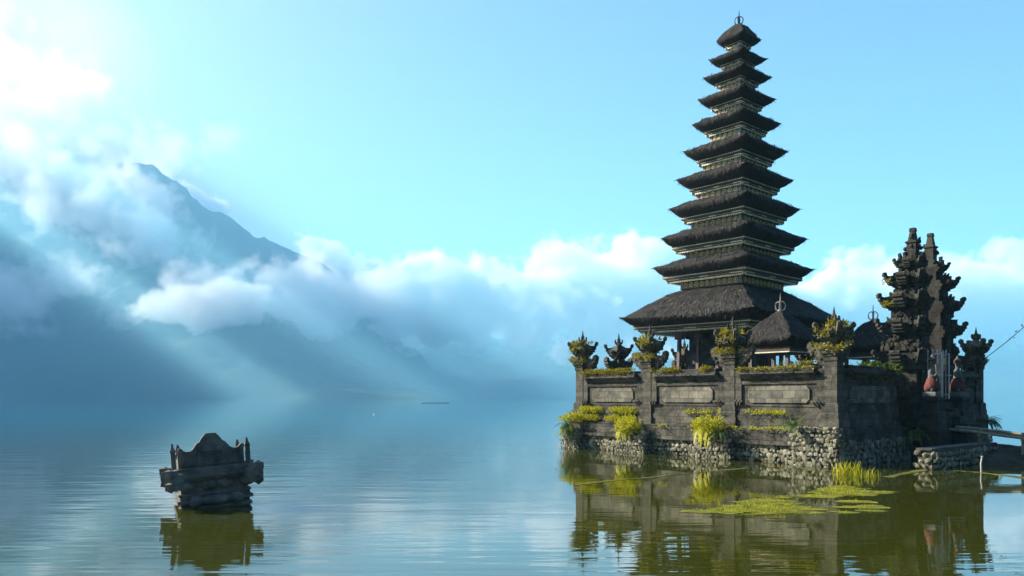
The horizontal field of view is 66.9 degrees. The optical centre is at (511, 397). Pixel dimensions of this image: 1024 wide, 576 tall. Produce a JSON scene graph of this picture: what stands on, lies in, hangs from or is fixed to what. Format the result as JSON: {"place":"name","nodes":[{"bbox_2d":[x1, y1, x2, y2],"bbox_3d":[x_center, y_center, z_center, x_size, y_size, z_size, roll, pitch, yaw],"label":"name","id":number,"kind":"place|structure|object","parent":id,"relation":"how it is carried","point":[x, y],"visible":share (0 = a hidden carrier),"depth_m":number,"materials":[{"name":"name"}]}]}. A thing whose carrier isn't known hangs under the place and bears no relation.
{"place":"outdoors","nodes":[
{"label":"outdoors","id":0,"kind":"place"},
{"bbox_2d":[0,145,462,398],"bbox_3d":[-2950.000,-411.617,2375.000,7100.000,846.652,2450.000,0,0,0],"label":"mountain","id":1,"kind":"structure","parent":0,"point":[131,280],"depth_m":1966.61,"materials":[{"name":"blue"}]},
{"bbox_2d":[0,398,1023,575],"bbox_3d":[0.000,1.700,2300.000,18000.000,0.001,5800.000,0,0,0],"label":"lake water","id":2,"kind":"structure","parent":0,"point":[431,487],"depth_m":12.43,"materials":[{"name":"blue liquid"}]},
{"bbox_2d":[159,433,263,509],"bbox_3d":[-4.777,1.401,12.349,1.463,1.680,1.239,-4,0,-27],"label":"stone shrine","id":3,"kind":"object","parent":2,"relation":"in","point":[211,470],"visible":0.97,"depth_m":12.01,"materials":[{"name":"grey stone"}]},
{"bbox_2d":[574,468,746,484],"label":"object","id":4,"kind":"structure","parent":2,"relation":"in","point":[654,476],"depth_m":16.41,"materials":[{"name":"stone"}]},
{"bbox_2d":[558,421,992,467],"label":"stone platform","id":5,"kind":"structure","parent":2,"relation":"in","point":[815,446],"depth_m":20.91,"materials":[{"name":"grey stone"}]},
{"bbox_2d":[552,417,580,441],"bbox_3d":[1.833,1.066,25.824,1.000,0.848,0.866,0,0,13],"label":"fern","id":6,"kind":"object","parent":5,"relation":"attached to","point":[569,427],"visible":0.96,"depth_m":25.67,"materials":[{"name":"green plant"}]},
{"bbox_2d":[557,410,587,424],"bbox_3d":[2.008,0.667,26.012,1.018,0.531,0.991,0,0,0],"label":"shrub","id":7,"kind":"object","parent":5,"relation":"on","point":[572,417],"visible":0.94,"depth_m":25.86,"materials":[{"name":"yellow plant"}]},
{"bbox_2d":[612,412,645,442],"bbox_3d":[3.559,0.903,23.826,1.038,0.948,1.190,0,0,-21],"label":"shrub","id":8,"kind":"object","parent":5,"relation":"on","point":[628,425],"visible":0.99,"depth_m":23.57,"materials":[{"name":"yellow plant"}]},
{"bbox_2d":[603,334,688,369],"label":"temple wall","id":9,"kind":"structure","parent":5,"relation":"on","point":[618,353],"depth_m":27.36,"materials":[{"name":"stone"}]},
{"bbox_2d":[690,412,730,448],"bbox_3d":[5.492,0.897,21.501,1.132,1.032,1.142,0,0,0],"label":"shrub","id":10,"kind":"object","parent":5,"relation":"on","point":[709,427],"visible":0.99,"depth_m":21.31,"materials":[{"name":"yellow plant"}]},
{"bbox_2d":[567,308,855,429],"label":"temple wall","id":11,"kind":"structure","parent":5,"relation":"on","point":[819,393],"depth_m":21.57,"materials":[{"name":"stone"}]},
{"bbox_2d":[575,405,792,431],"bbox_3d":[4.732,0.563,22.993,0.634,0.696,8.194,0,0,-39],"label":"ledge moss","id":12,"kind":"object","parent":11,"relation":"attached to","point":[621,410],"visible":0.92,"depth_m":24.43,"materials":[{"name":"yellow plant"}]},
{"bbox_2d":[567,278,988,375],"bbox_3d":[8.629,-2.031,25.616,9.886,2.706,10.116,0,0,-39],"label":"moss","id":13,"kind":"object","parent":11,"relation":"on","point":[643,340],"visible":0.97,"depth_m":21.83,"materials":[{"name":"green plant"}]},
{"bbox_2d":[707,430,725,441],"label":"fern","id":14,"kind":"object","parent":5,"relation":"on","point":[715,433],"visible":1,"depth_m":21.08,"materials":[{"name":"green plant"}]},
{"bbox_2d":[772,410,810,433],"bbox_3d":[7.068,0.600,19.514,0.938,0.629,0.808,0,0,-19],"label":"fern","id":15,"kind":"object","parent":5,"relation":"on","point":[791,424],"visible":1,"depth_m":19.48,"materials":[{"name":"green plant"}]},
{"bbox_2d":[790,355,875,366],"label":"temple wall","id":16,"kind":"structure","parent":5,"relation":"on","point":[800,357],"depth_m":29.46,"materials":[{"name":"stone"}]},
{"bbox_2d":[844,365,901,428],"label":"temple wall","id":17,"kind":"structure","parent":5,"relation":"on","point":[874,405],"depth_m":20.31,"materials":[{"name":"stone"}]},
{"bbox_2d":[850,359,902,381],"bbox_3d":[9.766,-0.729,20.802,1.529,0.629,0.851,0,0,0],"label":"shrub","id":18,"kind":"object","parent":17,"relation":"on","point":[886,365],"visible":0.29,"depth_m":20.68,"materials":[{"name":"green plant"}]},
{"bbox_2d":[870,227,936,426],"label":"gate tower","id":19,"kind":"structure","parent":5,"relation":"on","point":[907,327],"depth_m":21.63,"materials":[{"name":"stone"}]},
{"bbox_2d":[923,349,943,397],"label":"metal gate","id":20,"kind":"structure","parent":19,"relation":"attached to","point":[941,374],"depth_m":21.38,"materials":[{"name":"grey metal"}]},
{"bbox_2d":[902,428,929,443],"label":"fern","id":21,"kind":"object","parent":5,"relation":"on","point":[916,434],"visible":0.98,"depth_m":20.84,"materials":[{"name":"green plant"}]},
{"bbox_2d":[916,354,946,459],"bbox_3d":[11.459,0.454,21.166,0.560,3.292,0.560,0,0,-39],"label":"guardian statue","id":22,"kind":"object","parent":5,"relation":"on","point":[932,419],"visible":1,"depth_m":21.00,"materials":[{"name":"stone"}]},
{"bbox_2d":[923,233,971,397],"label":"gate tower","id":23,"kind":"structure","parent":5,"relation":"on","point":[947,330],"depth_m":22.67,"materials":[{"name":"stone"}]},
{"bbox_2d":[936,350,950,398],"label":"metal gate","id":24,"kind":"structure","parent":23,"relation":"attached to","point":[948,375],"depth_m":21.84,"materials":[{"name":"grey metal"}]},
{"bbox_2d":[945,402,980,444],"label":"stone steps","id":25,"kind":"structure","parent":5,"relation":"on","point":[955,418],"depth_m":21.42,"materials":[{"name":"grey stone"}]},
{"bbox_2d":[945,356,970,415],"bbox_3d":[12.753,0.454,22.221,0.560,3.292,0.560,0,0,-39],"label":"guardian statue","id":26,"kind":"object","parent":25,"relation":"on","point":[957,384],"visible":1,"depth_m":22.06,"materials":[{"name":"stone"}]},
{"bbox_2d":[958,328,993,422],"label":"pillar","id":27,"kind":"structure","parent":5,"relation":"on","point":[973,371],"depth_m":24.77,"materials":[{"name":"stone"}]},
{"bbox_2d":[983,324,1023,359],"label":"rope","id":28,"kind":"object","parent":27,"relation":"attached to","point":[1008,340],"visible":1,"depth_m":24.21,"materials":[{"name":"brown fabric"}]},
{"bbox_2d":[974,415,1001,429],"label":"fern","id":29,"kind":"object","parent":5,"relation":"on","point":[990,421],"visible":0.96,"depth_m":24.37,"materials":[{"name":"green plant"}]},
{"bbox_2d":[680,494,889,514],"bbox_3d":[4.214,1.677,12.392,3.465,0.044,2.375,0,0,0],"label":"algae mat","id":30,"kind":"object","parent":2,"relation":"on","point":[755,506],"visible":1,"depth_m":11.94,"materials":[{"name":"green plant"}]},
{"bbox_2d":[751,467,839,471],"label":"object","id":31,"kind":"structure","parent":2,"relation":"in","point":[786,467],"depth_m":18.75,"materials":[{"name":"stone"}]},
{"bbox_2d":[807,485,894,495],"bbox_3d":[6.071,1.675,14.034,1.709,0.048,1.305,0,0,-38],"label":"algae mat","id":32,"kind":"object","parent":2,"relation":"on","point":[844,490],"visible":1,"depth_m":13.97,"materials":[{"name":"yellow plant"}]},
{"bbox_2d":[883,469,926,477],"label":"floating algae streak","id":33,"kind":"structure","parent":2,"relation":"in","point":[904,473],"depth_m":17.39,"materials":[{"name":"plant"}]},
{"bbox_2d":[913,442,998,469],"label":"rubble pier","id":34,"kind":"structure","parent":2,"relation":"in","point":[956,455],"depth_m":18.92,"materials":[{"name":"stone"}]},
{"bbox_2d":[924,453,945,469],"bbox_3d":[9.938,1.502,18.126,0.642,0.453,0.245,0,0,-28],"label":"driftwood","id":35,"kind":"object","parent":34,"relation":"on","point":[937,459],"visible":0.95,"depth_m":18.15,"materials":[{"name":"grey wood"}]},
{"bbox_2d":[934,469,1023,478],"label":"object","id":36,"kind":"structure","parent":2,"relation":"in","point":[990,473],"depth_m":17.05,"materials":[{"name":"stone"}]},
{"bbox_2d":[980,456,983,471],"bbox_3d":[10.666,1.715,17.600,0.079,0.771,0.050,0,0,0],"label":"mooring stake","id":37,"kind":"object","parent":2,"relation":"in","point":[981,463],"visible":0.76,"depth_m":17.59,"materials":[{"name":"grey wood"}]},
{"bbox_2d":[949,426,1023,454],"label":"bamboo footbridge","id":38,"kind":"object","parent":2,"relation":"in","point":[980,432],"visible":0.95,"depth_m":20.67,"materials":[{"name":"wood"}]},
{"bbox_2d":[0,0,1023,339],"label":"sky","id":39,"kind":"structure","parent":0,"point":[497,169],"materials":[{"name":"blue"}]},
{"bbox_2d":[398,297,1023,397],"bbox_3d":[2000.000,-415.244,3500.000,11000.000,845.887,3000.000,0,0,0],"label":"hills","id":40,"kind":"structure","parent":0,"point":[471,366],"depth_m":3154.81,"materials":[{"name":"blue"}]},
{"bbox_2d":[619,13,840,369],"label":"pagoda tower","id":41,"kind":"structure","parent":0,"point":[733,244],"depth_m":26.32,"materials":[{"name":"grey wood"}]},
{"bbox_2d":[742,293,823,366],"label":"pavilion","id":42,"kind":"structure","parent":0,"point":[781,332],"depth_m":22.44,"materials":[{"name":"grey wood"}]},
{"bbox_2d":[831,461,867,474],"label":"grass","id":43,"kind":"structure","parent":0,"point":[844,470],"depth_m":17.16,"materials":[{"name":"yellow plant"}]},
{"bbox_2d":[844,307,888,364],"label":"pavilion","id":44,"kind":"structure","parent":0,"point":[868,338],"depth_m":25.21,"materials":[{"name":"grey wood"}]},
{"bbox_2d":[854,467,878,477],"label":"grass","id":45,"kind":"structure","parent":0,"point":[872,474],"depth_m":16.55,"materials":[{"name":"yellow plant"}]},
{"bbox_2d":[976,444,1023,464],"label":"mud bank","id":46,"kind":"structure","parent":0,"point":[1005,454],"depth_m":19.97,"materials":[{"name":"soil"}]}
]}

